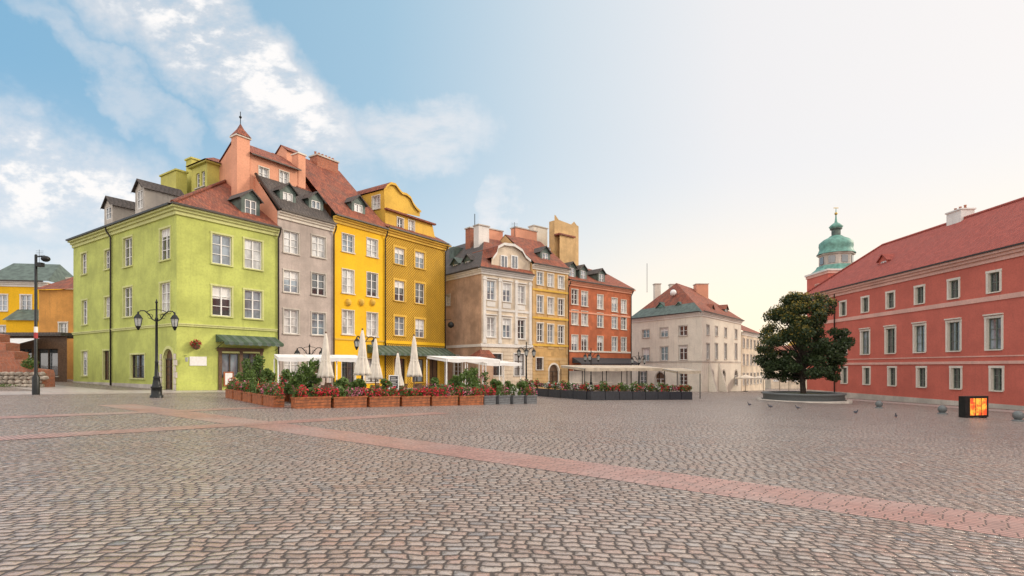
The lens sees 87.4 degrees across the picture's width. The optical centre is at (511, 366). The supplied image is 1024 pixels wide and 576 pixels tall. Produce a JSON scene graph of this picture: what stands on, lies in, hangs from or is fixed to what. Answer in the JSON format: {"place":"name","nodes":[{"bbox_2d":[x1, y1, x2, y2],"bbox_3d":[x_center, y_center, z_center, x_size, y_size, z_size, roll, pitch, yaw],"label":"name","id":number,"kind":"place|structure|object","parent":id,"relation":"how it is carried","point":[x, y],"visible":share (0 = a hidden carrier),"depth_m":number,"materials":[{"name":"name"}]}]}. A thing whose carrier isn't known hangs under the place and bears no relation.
{"place":"outdoors","nodes":[
{"label":"outdoors","id":0,"kind":"place"},
{"bbox_2d":[3,385,132,392],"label":"pavement","id":1,"kind":"structure","parent":0,"point":[61,389],"depth_m":33.13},
{"bbox_2d":[0,389,407,394],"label":"pavement","id":2,"kind":"structure","parent":0,"point":[45,392],"depth_m":32.55,"materials":[{"name":"stone"}]},
{"bbox_2d":[0,379,1023,575],"bbox_3d":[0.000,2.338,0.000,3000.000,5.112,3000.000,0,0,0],"label":"cobbled square ground","id":3,"kind":"structure","parent":0,"point":[234,501],"depth_m":7.76,"materials":[{"name":"stone"}]},
{"bbox_2d":[0,358,33,386],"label":"plant","id":4,"kind":"object","parent":3,"relation":"on","point":[28,363],"visible":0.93,"depth_m":35.58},
{"bbox_2d":[0,371,48,386],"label":"rubble stone part","id":5,"kind":"object","parent":3,"relation":"on","point":[19,378],"visible":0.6,"depth_m":35.86,"materials":[{"name":"stone"}]},
{"bbox_2d":[0,334,54,386],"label":"red brick part","id":6,"kind":"object","parent":3,"relation":"on","point":[12,355],"visible":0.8,"depth_m":36.09,"materials":[{"name":"brick"}]},
{"bbox_2d":[0,283,64,331],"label":"yellow render part","id":7,"kind":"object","parent":3,"relation":"on","point":[17,325],"visible":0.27,"depth_m":60.26,"materials":[{"name":"paint"}]},
{"bbox_2d":[0,263,72,319],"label":"dark copper part","id":8,"kind":"object","parent":7,"relation":"on","point":[54,273],"visible":0.69,"depth_m":61.43,"materials":[{"name":"metal"}]},
{"bbox_2d":[0,277,70,331],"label":"yellow house with copper roof","id":9,"kind":"structure","parent":3,"relation":"on","point":[25,301],"depth_m":60.38,"materials":[{"name":"clear paint"}]},
{"bbox_2d":[0,295,30,331],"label":"white window frame part","id":10,"kind":"structure","parent":9,"relation":"in","point":[2,300],"depth_m":60.33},
{"bbox_2d":[0,332,72,381],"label":"market pavilion","id":11,"kind":"structure","parent":3,"relation":"on","point":[52,350],"depth_m":47.02,"materials":[{"name":"fabric"}]},
{"bbox_2d":[10,336,66,381],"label":"entrance","id":12,"kind":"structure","parent":11,"relation":"in","point":[44,342],"depth_m":47.00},
{"bbox_2d":[20,350,57,374],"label":"windows","id":13,"kind":"structure","parent":11,"relation":"in","point":[43,353],"depth_m":47.23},
{"bbox_2d":[20,349,57,375],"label":"dark window frame part","id":14,"kind":"structure","parent":11,"relation":"in","point":[20,349],"depth_m":47.19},
{"bbox_2d":[32,254,50,394],"bbox_3d":[-24.267,-2.150,27.600,0.860,7.350,0.380,0,0,0],"label":"tall camera pole","id":15,"kind":"object","parent":3,"relation":"on","point":[36,380],"visible":0.98,"depth_m":27.54,"materials":[{"name":"black metal"}]},
{"bbox_2d":[39,289,72,378],"bbox_3d":[-47.681,-2.610,57.919,3.988,10.600,9.228,0,0,-23],"label":"orange render part","id":16,"kind":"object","parent":3,"relation":"on","point":[55,306],"visible":0.36,"depth_m":54.75,"materials":[{"name":"paint"}]},
{"bbox_2d":[38,277,72,288],"bbox_3d":[-46.056,-9.210,56.513,5.300,2.600,4.400,0,0,7],"label":"roof","id":17,"kind":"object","parent":16,"relation":"on","point":[65,284],"visible":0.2,"depth_m":55.26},
{"bbox_2d":[0,406,290,418],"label":"red paving band","id":18,"kind":"object","parent":3,"relation":"on","point":[52,415],"visible":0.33,"depth_m":18.63,"materials":[{"name":"stone"}]},
{"bbox_2d":[134,299,178,397],"bbox_3d":[-18.450,-0.933,27.800,2.138,5.250,0.580,0,0,-15],"label":"ornate street lamp","id":19,"kind":"object","parent":3,"relation":"on","point":[156,387],"visible":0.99,"depth_m":27.74,"materials":[{"name":"black metal"}]},
{"bbox_2d":[65,157,283,390],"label":"green townhouse","id":20,"kind":"structure","parent":3,"relation":"on","point":[194,246],"depth_m":40.15,"materials":[{"name":"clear paint"}]},
{"bbox_2d":[84,175,255,376],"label":"windows","id":21,"kind":"structure","parent":20,"relation":"in","point":[215,309],"depth_m":40.18,"materials":[{"name":"wood"}]},
{"bbox_2d":[83,171,260,384],"bbox_3d":[-27.991,-7.810,43.701,17.103,18.200,6.125,0,0,34],"label":"white window frame part","id":22,"kind":"structure","parent":20,"relation":"in","point":[193,361],"depth_m":40.77,"materials":[{"name":"wood"}]},
{"bbox_2d":[105,351,257,389],"bbox_3d":[-26.644,0.136,39.875,13.502,2.890,5.109,0,0,9],"label":"dark window frame part","id":23,"kind":"structure","parent":20,"relation":"in","point":[139,366],"depth_m":39.98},
{"bbox_2d":[106,347,263,389],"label":"doors","id":24,"kind":"structure","parent":20,"relation":"in","point":[169,355],"depth_m":38.84,"materials":[{"name":"wood"}]},
{"bbox_2d":[0,412,448,439],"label":"red paving band","id":25,"kind":"object","parent":3,"relation":"on","point":[30,436],"visible":1,"depth_m":14.64,"materials":[{"name":"stone"}]},
{"bbox_2d":[225,377,238,398],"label":"wooden flower planter","id":26,"kind":"object","parent":3,"relation":"on","point":[229,389],"visible":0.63,"depth_m":28.89,"materials":[{"name":"orange wood"}]},
{"bbox_2d":[233,380,248,400],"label":"wooden flower planter","id":27,"kind":"object","parent":3,"relation":"on","point":[237,392],"visible":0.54,"depth_m":27.50,"materials":[{"name":"orange wood"}]},
{"bbox_2d":[235,358,264,381],"bbox_3d":[-14.710,0.596,29.991,1.283,2.260,1.382,0,0,0],"label":"potted shrub","id":28,"kind":"object","parent":3,"relation":"on","point":[248,373],"visible":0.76,"depth_m":29.98,"materials":[{"name":"green plant"}]},
{"bbox_2d":[242,378,257,402],"bbox_3d":[-12.853,1.181,26.384,0.590,1.284,1.903,0,0,-39],"label":"potted plant","id":29,"kind":"object","parent":3,"relation":"on","point":[248,386],"visible":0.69,"depth_m":26.22,"materials":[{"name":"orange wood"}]},
{"bbox_2d":[252,354,264,382],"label":"potted shrub","id":30,"kind":"object","parent":3,"relation":"on","point":[257,357],"visible":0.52,"depth_m":30.50,"materials":[{"name":"green plant"}]},
{"bbox_2d":[251,380,268,404],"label":"wooden flower planter","id":31,"kind":"object","parent":3,"relation":"on","point":[257,394],"visible":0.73,"depth_m":24.80,"materials":[{"name":"orange wood"}]},
{"bbox_2d":[258,368,275,383],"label":"potted shrub","id":32,"kind":"object","parent":3,"relation":"on","point":[268,375],"visible":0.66,"depth_m":29.27,"materials":[{"name":"green plant"}]},
{"bbox_2d":[262,380,284,406],"bbox_3d":[-10.543,1.214,23.707,0.572,1.264,1.965,0,0,-40],"label":"wooden flower planter","id":33,"kind":"object","parent":3,"relation":"on","point":[273,397],"visible":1,"depth_m":23.28,"materials":[{"name":"orange wood"}]},
{"bbox_2d":[218,112,336,385],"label":"grey townhouse","id":34,"kind":"structure","parent":3,"relation":"on","point":[293,208],"depth_m":44.68,"materials":[{"name":"paint"}]},
{"bbox_2d":[259,167,324,373],"bbox_3d":[-18.704,-7.882,45.603,3.270,18.196,4.229,0,0,34],"label":"white window frame part","id":35,"kind":"structure","parent":34,"relation":"in","point":[263,169],"depth_m":45.41,"materials":[{"name":"wood"}]},
{"bbox_2d":[312,274,322,294],"bbox_3d":[-16.664,-7.058,45.850,0.753,1.841,1.120,0,0,0],"label":"window","id":36,"kind":"structure","parent":34,"relation":"in","point":[314,276],"depth_m":45.77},
{"bbox_2d":[277,370,290,401],"bbox_3d":[-11.560,0.955,27.500,1.099,1.639,1.089,0,0,0],"label":"potted shrub","id":37,"kind":"object","parent":3,"relation":"on","point":[283,380],"visible":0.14,"depth_m":27.32,"materials":[{"name":"green plant"}]},
{"bbox_2d":[280,369,308,400],"bbox_3d":[-10.753,0.925,26.467,1.263,1.714,1.136,0,0,0],"label":"potted shrub","id":38,"kind":"object","parent":3,"relation":"on","point":[291,382],"visible":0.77,"depth_m":26.21,"materials":[{"name":"green plant"}]},
{"bbox_2d":[291,357,319,395],"bbox_3d":[-10.468,0.643,27.026,1.383,2.306,1.343,0,0,0],"label":"potted shrub","id":39,"kind":"object","parent":3,"relation":"on","point":[304,368],"visible":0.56,"depth_m":26.84,"materials":[{"name":"green plant"}]},
{"bbox_2d":[290,383,331,408],"bbox_3d":[-8.727,1.299,23.393,1.689,1.182,0.655,0,0,-42],"label":"wooden flower planter","id":40,"kind":"object","parent":3,"relation":"on","point":[316,398],"visible":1,"depth_m":23.21,"materials":[{"name":"orange wood"}]},
{"bbox_2d":[306,371,321,392],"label":"potted shrub","id":41,"kind":"object","parent":3,"relation":"on","point":[314,379],"visible":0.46,"depth_m":27.82,"materials":[{"name":"green plant"}]},
{"bbox_2d":[274,354,363,382],"bbox_3d":[-13.056,0.537,36.328,5.480,2.814,2.565,0,0,-29],"label":"white canopy","id":42,"kind":"object","parent":3,"relation":"on","point":[302,358],"visible":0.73,"depth_m":35.74,"materials":[{"name":"fabric"}]},
{"bbox_2d":[274,354,363,382],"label":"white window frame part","id":43,"kind":"structure","parent":42,"relation":"in","point":[274,354],"depth_m":35.73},
{"bbox_2d":[316,332,334,384],"bbox_3d":[-9.546,0.002,27.517,0.904,3.652,0.904,0,0,0],"label":"closed parasol","id":44,"kind":"object","parent":3,"relation":"on","point":[325,370],"visible":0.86,"depth_m":27.36,"materials":[{"name":"beige fabric"}]},
{"bbox_2d":[331,376,350,395],"bbox_3d":[-8.209,1.138,25.482,1.085,1.394,1.024,0,0,0],"label":"potted shrub","id":45,"kind":"object","parent":3,"relation":"on","point":[343,381],"visible":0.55,"depth_m":25.22,"materials":[{"name":"green plant"}]},
{"bbox_2d":[306,151,388,387],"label":"yellow townhouse","id":46,"kind":"structure","parent":3,"relation":"on","point":[360,264],"depth_m":49.82,"materials":[{"name":"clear paint"}]},
{"bbox_2d":[342,273,375,382],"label":"windows","id":47,"kind":"structure","parent":46,"relation":"in","point":[368,275],"depth_m":50.41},
{"bbox_2d":[342,203,376,335],"bbox_3d":[-14.415,-9.097,49.760,0.790,12.388,4.115,0,0,34],"label":"white window frame part","id":48,"kind":"structure","parent":46,"relation":"in","point":[347,246],"depth_m":48.87,"materials":[{"name":"wood"}]},
{"bbox_2d":[342,359,377,381],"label":"dark window frame part","id":49,"kind":"structure","parent":46,"relation":"in","point":[346,367],"depth_m":48.93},
{"bbox_2d":[328,385,368,407],"bbox_3d":[-7.491,1.376,24.457,1.944,1.130,0.652,0,0,-39],"label":"wooden flower planter","id":50,"kind":"object","parent":3,"relation":"on","point":[357,397],"visible":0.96,"depth_m":24.32,"materials":[{"name":"orange wood"}]},
{"bbox_2d":[350,378,366,390],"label":"potted shrub","id":51,"kind":"object","parent":3,"relation":"on","point":[358,383],"visible":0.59,"depth_m":25.72,"materials":[{"name":"green plant"}]},
{"bbox_2d":[353,328,370,379],"bbox_3d":[-7.547,-0.041,27.000,0.854,3.832,0.888,0,0,0],"label":"closed parasol","id":52,"kind":"object","parent":3,"relation":"on","point":[362,367],"visible":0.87,"depth_m":26.85,"materials":[{"name":"beige fabric"}]},
{"bbox_2d":[354,336,374,382],"bbox_3d":[-11.356,-0.429,40.874,1.892,5.000,1.801,0,0,0],"label":"ornate street lamp","id":53,"kind":"object","parent":3,"relation":"on","point":[356,342],"visible":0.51,"depth_m":40.23,"materials":[{"name":"black metal"}]},
{"bbox_2d":[368,337,382,384],"bbox_3d":[-7.628,0.113,30.009,0.877,3.605,0.877,0,0,0],"label":"closed parasol","id":54,"kind":"object","parent":3,"relation":"on","point":[375,370],"visible":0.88,"depth_m":29.86,"materials":[{"name":"beige fabric"}]},
{"bbox_2d":[366,385,399,406],"bbox_3d":[-6.200,1.408,25.556,1.795,1.167,0.653,0,0,-39],"label":"wooden flower planter","id":55,"kind":"object","parent":3,"relation":"on","point":[385,397],"visible":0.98,"depth_m":25.40,"materials":[{"name":"orange wood"}]},
{"bbox_2d":[374,378,392,390],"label":"potted shrub","id":56,"kind":"object","parent":3,"relation":"on","point":[386,383],"visible":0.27,"depth_m":27.07,"materials":[{"name":"green plant"}]},
{"bbox_2d":[388,375,398,388],"bbox_3d":[-6.355,1.180,28.601,0.520,1.508,0.505,0,0,-29],"label":"menu stand","id":57,"kind":"object","parent":3,"relation":"on","point":[394,379],"visible":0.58,"depth_m":28.49,"materials":[{"name":"wood"}]},
{"bbox_2d":[394,351,404,389],"bbox_3d":[-7.037,0.505,33.005,0.885,2.940,0.860,0,0,-21],"label":"closed parasol","id":58,"kind":"object","parent":3,"relation":"on","point":[398,369],"visible":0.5,"depth_m":32.90,"materials":[{"name":"beige fabric"}]},
{"bbox_2d":[357,182,455,387],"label":"ochre gabled townhouse","id":59,"kind":"structure","parent":3,"relation":"on","point":[416,249],"depth_m":55.09,"materials":[{"name":"yellow paint"}]},
{"bbox_2d":[373,196,423,337],"bbox_3d":[-11.231,-10.132,54.705,5.283,14.119,2.224,0,0,-32],"label":"white window frame part","id":60,"kind":"structure","parent":59,"relation":"in","point":[418,257],"depth_m":55.73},
{"bbox_2d":[394,219,422,377],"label":"windows","id":61,"kind":"structure","parent":59,"relation":"in","point":[416,285],"depth_m":54.16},
{"bbox_2d":[394,358,436,381],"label":"dark window frame part","id":62,"kind":"structure","parent":59,"relation":"in","point":[394,358],"depth_m":56.47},
{"bbox_2d":[429,359,435,385],"bbox_3d":[-8.600,0.599,57.845,0.781,3.028,1.162,0,0,0],"label":"door","id":63,"kind":"structure","parent":59,"relation":"in","point":[430,360],"depth_m":57.74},
{"bbox_2d":[406,334,421,387],"bbox_3d":[-5.488,0.069,29.994,0.880,3.810,0.847,0,0,22],"label":"closed parasol","id":64,"kind":"object","parent":3,"relation":"on","point":[414,370],"visible":0.91,"depth_m":29.86,"materials":[{"name":"beige fabric"}]},
{"bbox_2d":[398,384,430,406],"bbox_3d":[-4.851,1.433,26.697,1.815,1.218,0.650,0,0,-40],"label":"wooden flower planter","id":65,"kind":"object","parent":3,"relation":"on","point":[416,397],"visible":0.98,"depth_m":26.51,"materials":[{"name":"orange wood"}]},
{"bbox_2d":[424,377,439,394],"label":"potted shrub","id":66,"kind":"object","parent":3,"relation":"on","point":[434,381],"visible":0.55,"depth_m":27.95,"materials":[{"name":"green plant"}]},
{"bbox_2d":[430,384,457,405],"bbox_3d":[-3.586,1.468,27.777,1.638,1.251,0.671,0,0,-42],"label":"wooden flower planter","id":67,"kind":"object","parent":3,"relation":"on","point":[446,396],"visible":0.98,"depth_m":27.66,"materials":[{"name":"orange wood"}]},
{"bbox_2d":[448,373,465,390],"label":"potted shrub","id":68,"kind":"object","parent":3,"relation":"on","point":[455,380],"visible":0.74,"depth_m":29.78,"materials":[{"name":"green plant"}]},
{"bbox_2d":[426,356,499,385],"bbox_3d":[-3.712,0.705,41.668,5.278,3.142,2.668,0,0,-44],"label":"white canopy","id":69,"kind":"object","parent":3,"relation":"on","point":[456,359],"visible":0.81,"depth_m":40.97,"materials":[{"name":"fabric"}]},
{"bbox_2d":[426,356,499,385],"bbox_3d":[-3.744,0.705,41.701,5.278,3.142,2.577,0,0,-44],"label":"canopy frame","id":70,"kind":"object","parent":69,"relation":"in","point":[428,356],"depth_m":41.37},
{"bbox_2d":[454,385,483,404],"bbox_3d":[-2.347,1.548,28.845,1.915,1.192,0.628,0,0,-41],"label":"wooden flower planter","id":71,"kind":"object","parent":3,"relation":"on","point":[473,396],"visible":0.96,"depth_m":28.72,"materials":[{"name":"orange wood"}]},
{"bbox_2d":[462,368,479,389],"bbox_3d":[-2.436,1.053,30.982,0.990,2.032,1.342,0,0,-31],"label":"potted shrub","id":72,"kind":"object","parent":3,"relation":"on","point":[472,381],"visible":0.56,"depth_m":30.80,"materials":[{"name":"green plant"}]},
{"bbox_2d":[469,367,489,388],"bbox_3d":[-2.019,1.044,32.983,1.357,2.136,1.270,0,0,0],"label":"potted shrub","id":73,"kind":"object","parent":3,"relation":"on","point":[475,376],"visible":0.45,"depth_m":32.92,"materials":[{"name":"green plant"}]},
{"bbox_2d":[480,385,496,404],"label":"grey flower planter","id":74,"kind":"object","parent":3,"relation":"on","point":[489,398],"visible":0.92,"depth_m":29.69,"materials":[{"name":"black wood"}]},
{"bbox_2d":[446,214,534,387],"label":"cream corner townhouse","id":75,"kind":"structure","parent":3,"relation":"on","point":[490,275],"depth_m":60.72,"materials":[{"name":"paint"}]},
{"bbox_2d":[447,255,523,375],"bbox_3d":[-3.157,-5.905,61.111,9.154,13.761,5.093,0,0,0],"label":"white window frame part","id":76,"kind":"structure","parent":75,"relation":"in","point":[490,293],"depth_m":60.71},
{"bbox_2d":[466,256,522,374],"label":"windows","id":77,"kind":"structure","parent":75,"relation":"in","point":[514,259],"depth_m":61.08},
{"bbox_2d":[467,361,521,383],"bbox_3d":[-1.561,0.900,48.322,4.278,3.031,2.668,0,0,-44],"label":"white canopy","id":78,"kind":"object","parent":3,"relation":"on","point":[505,363],"visible":0.56,"depth_m":47.43,"materials":[{"name":"fabric"}]},
{"bbox_2d":[489,379,504,392],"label":"potted shrub","id":79,"kind":"object","parent":3,"relation":"on","point":[494,384],"visible":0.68,"depth_m":31.46,"materials":[{"name":"green plant"}]},
{"bbox_2d":[496,383,510,403],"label":"grey flower planter","id":80,"kind":"object","parent":3,"relation":"on","point":[502,397],"visible":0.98,"depth_m":30.43,"materials":[{"name":"black wood"}]},
{"bbox_2d":[509,385,524,403],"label":"grey flower planter","id":81,"kind":"object","parent":3,"relation":"on","point":[516,398],"visible":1,"depth_m":31.03,"materials":[{"name":"black wood"}]},
{"bbox_2d":[517,341,535,380],"bbox_3d":[1.405,0.026,51.796,1.928,5.100,1.687,0,0,0],"label":"ornate street lamp","id":82,"kind":"object","parent":3,"relation":"on","point":[526,351],"visible":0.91,"depth_m":52.15,"materials":[{"name":"black metal"}]},
{"bbox_2d":[523,385,537,403],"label":"grey flower planter","id":83,"kind":"object","parent":3,"relation":"on","point":[530,397],"visible":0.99,"depth_m":31.74,"materials":[{"name":"black wood"}]},
{"bbox_2d":[500,215,578,389],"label":"tan townhouse","id":84,"kind":"structure","parent":3,"relation":"on","point":[550,269],"depth_m":65.54,"materials":[{"name":"paint"}]},
{"bbox_2d":[537,300,561,368],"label":"windows","id":85,"kind":"structure","parent":84,"relation":"in","point":[558,300],"depth_m":64.05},
{"bbox_2d":[537,253,562,342],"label":"white window frame part","id":86,"kind":"structure","parent":84,"relation":"in","point":[549,278],"depth_m":65.14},
{"bbox_2d":[549,365,556,382],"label":"door","id":87,"kind":"structure","parent":84,"relation":"in","point":[552,375],"depth_m":65.34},
{"bbox_2d":[99,404,1023,538],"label":"red paving band","id":88,"kind":"object","parent":3,"relation":"on","point":[990,523],"visible":1,"depth_m":8.73,"materials":[{"name":"stone"}]},
{"bbox_2d":[583,352,599,384],"bbox_3d":[8.989,0.343,59.916,1.852,5.100,1.838,0,0,0],"label":"ornate street lamp","id":89,"kind":"object","parent":3,"relation":"on","point":[590,357],"visible":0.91,"depth_m":59.98,"materials":[{"name":"black metal"}]},
{"bbox_2d":[565,261,637,385],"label":"brick red townhouse","id":90,"kind":"structure","parent":3,"relation":"on","point":[600,311],"depth_m":70.62,"materials":[{"name":"paint"}]},
{"bbox_2d":[572,290,624,370],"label":"windows","id":91,"kind":"structure","parent":90,"relation":"in","point":[572,290],"depth_m":71.03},
{"bbox_2d":[571,268,625,350],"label":"white window frame part","id":92,"kind":"structure","parent":90,"relation":"in","point":[583,296],"depth_m":70.77,"materials":[{"name":"wood"}]},
{"bbox_2d":[517,378,691,399],"bbox_3d":[7.768,1.900,42.586,14.870,1.916,8.061,0,0,0],"label":"black terrace fence","id":93,"kind":"object","parent":3,"relation":"on","point":[604,393],"visible":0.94,"depth_m":41.53,"materials":[{"name":"metal"}]},
{"bbox_2d":[560,365,664,391],"bbox_3d":[9.111,1.304,47.477,9.880,2.940,3.166,0,0,-35],"label":"beige canopy","id":94,"kind":"object","parent":3,"relation":"on","point":[606,368],"visible":0.81,"depth_m":46.76,"materials":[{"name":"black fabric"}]},
{"bbox_2d":[630,352,645,390],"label":"ornate street lamp","id":95,"kind":"object","parent":3,"relation":"on","point":[639,360],"visible":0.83,"depth_m":66.14,"materials":[{"name":"black metal"}]},
{"bbox_2d":[659,368,700,398],"bbox_3d":[15.220,1.464,48.582,2.680,2.759,2.567,0,0,-24],"label":"beige canopy","id":96,"kind":"object","parent":3,"relation":"on","point":[681,371],"visible":0.77,"depth_m":48.03,"materials":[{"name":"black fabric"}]},
{"bbox_2d":[632,283,744,391],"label":"white townhouse","id":97,"kind":"structure","parent":3,"relation":"on","point":[677,325],"depth_m":81.16,"materials":[{"name":"paint"}]},
{"bbox_2d":[641,326,735,384],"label":"windows","id":98,"kind":"structure","parent":97,"relation":"in","point":[643,374],"depth_m":80.83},
{"bbox_2d":[640,290,736,384],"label":"white window frame part","id":99,"kind":"structure","parent":97,"relation":"in","point":[673,292],"depth_m":81.06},
{"bbox_2d":[741,325,764,390],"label":"distant cream townhouse","id":100,"kind":"structure","parent":3,"relation":"on","point":[750,341],"depth_m":96.02,"materials":[{"name":"paint"}]},
{"bbox_2d":[743,339,757,384],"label":"white window frame part","id":101,"kind":"structure","parent":100,"relation":"in","point":[743,339],"depth_m":96.43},
{"bbox_2d":[765,357,806,388],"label":"building","id":102,"kind":"structure","parent":3,"relation":"on","point":[770,384],"depth_m":120.42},
{"bbox_2d":[756,391,851,403],"bbox_3d":[26.600,2.869,49.000,7.700,1.090,7.700,0,0,0],"label":"round stone bench planter","id":103,"kind":"object","parent":3,"relation":"on","point":[814,397],"visible":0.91,"depth_m":46.43,"materials":[{"name":"grey stone"}]},
{"bbox_2d":[752,290,855,392],"bbox_3d":[26.767,-1.914,49.172,8.003,10.291,8.280,0,0,-42],"label":"leafy linden tree","id":104,"kind":"object","parent":103,"relation":"in","point":[803,331],"visible":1,"depth_m":47.59,"materials":[{"name":"green plant"}]},
{"bbox_2d":[804,212,855,389],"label":"castle tower with onion dome","id":105,"kind":"structure","parent":3,"relation":"on","point":[836,253],"depth_m":78.54,"materials":[{"name":"metal"}]},
{"bbox_2d":[820,254,852,264],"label":"tower windows","id":106,"kind":"structure","parent":105,"relation":"in","point":[832,258],"depth_m":78.32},
{"bbox_2d":[803,197,1023,409],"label":"red royal castle wing","id":107,"kind":"structure","parent":3,"relation":"on","point":[933,315],"depth_m":50.94,"materials":[{"name":"paint"}]},
{"bbox_2d":[842,272,1001,390],"bbox_3d":[40.235,-2.955,44.412,0.070,9.790,41.925,0,0,0],"label":"green grey window frame part","id":108,"kind":"structure","parent":107,"relation":"in","point":[996,273],"depth_m":49.11,"materials":[{"name":"wood"}]},
{"bbox_2d":[843,273,1001,389],"label":"windows","id":109,"kind":"structure","parent":107,"relation":"in","point":[993,275],"depth_m":48.86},
{"bbox_2d":[959,396,987,417],"bbox_3d":[25.573,2.256,29.664,1.700,1.300,0.362,0,0,-14],"label":"illuminated info box","id":110,"kind":"object","parent":3,"relation":"on","point":[973,406],"visible":0.82,"depth_m":29.48,"materials":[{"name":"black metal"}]},
{"bbox_2d":[1011,411,1023,421],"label":"stone ball bollard","id":111,"kind":"object","parent":3,"relation":"on","point":[1018,416],"visible":0.97,"depth_m":27.43,"materials":[{"name":"grey stone"}]},
{"bbox_2d":[0,0,1023,344],"label":"sky","id":112,"kind":"structure","parent":0,"point":[718,143],"materials":[{"name":"blue"}]},
{"bbox_2d":[847,399,1023,412],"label":"pavement","id":113,"kind":"structure","parent":0,"point":[930,405],"depth_m":47.44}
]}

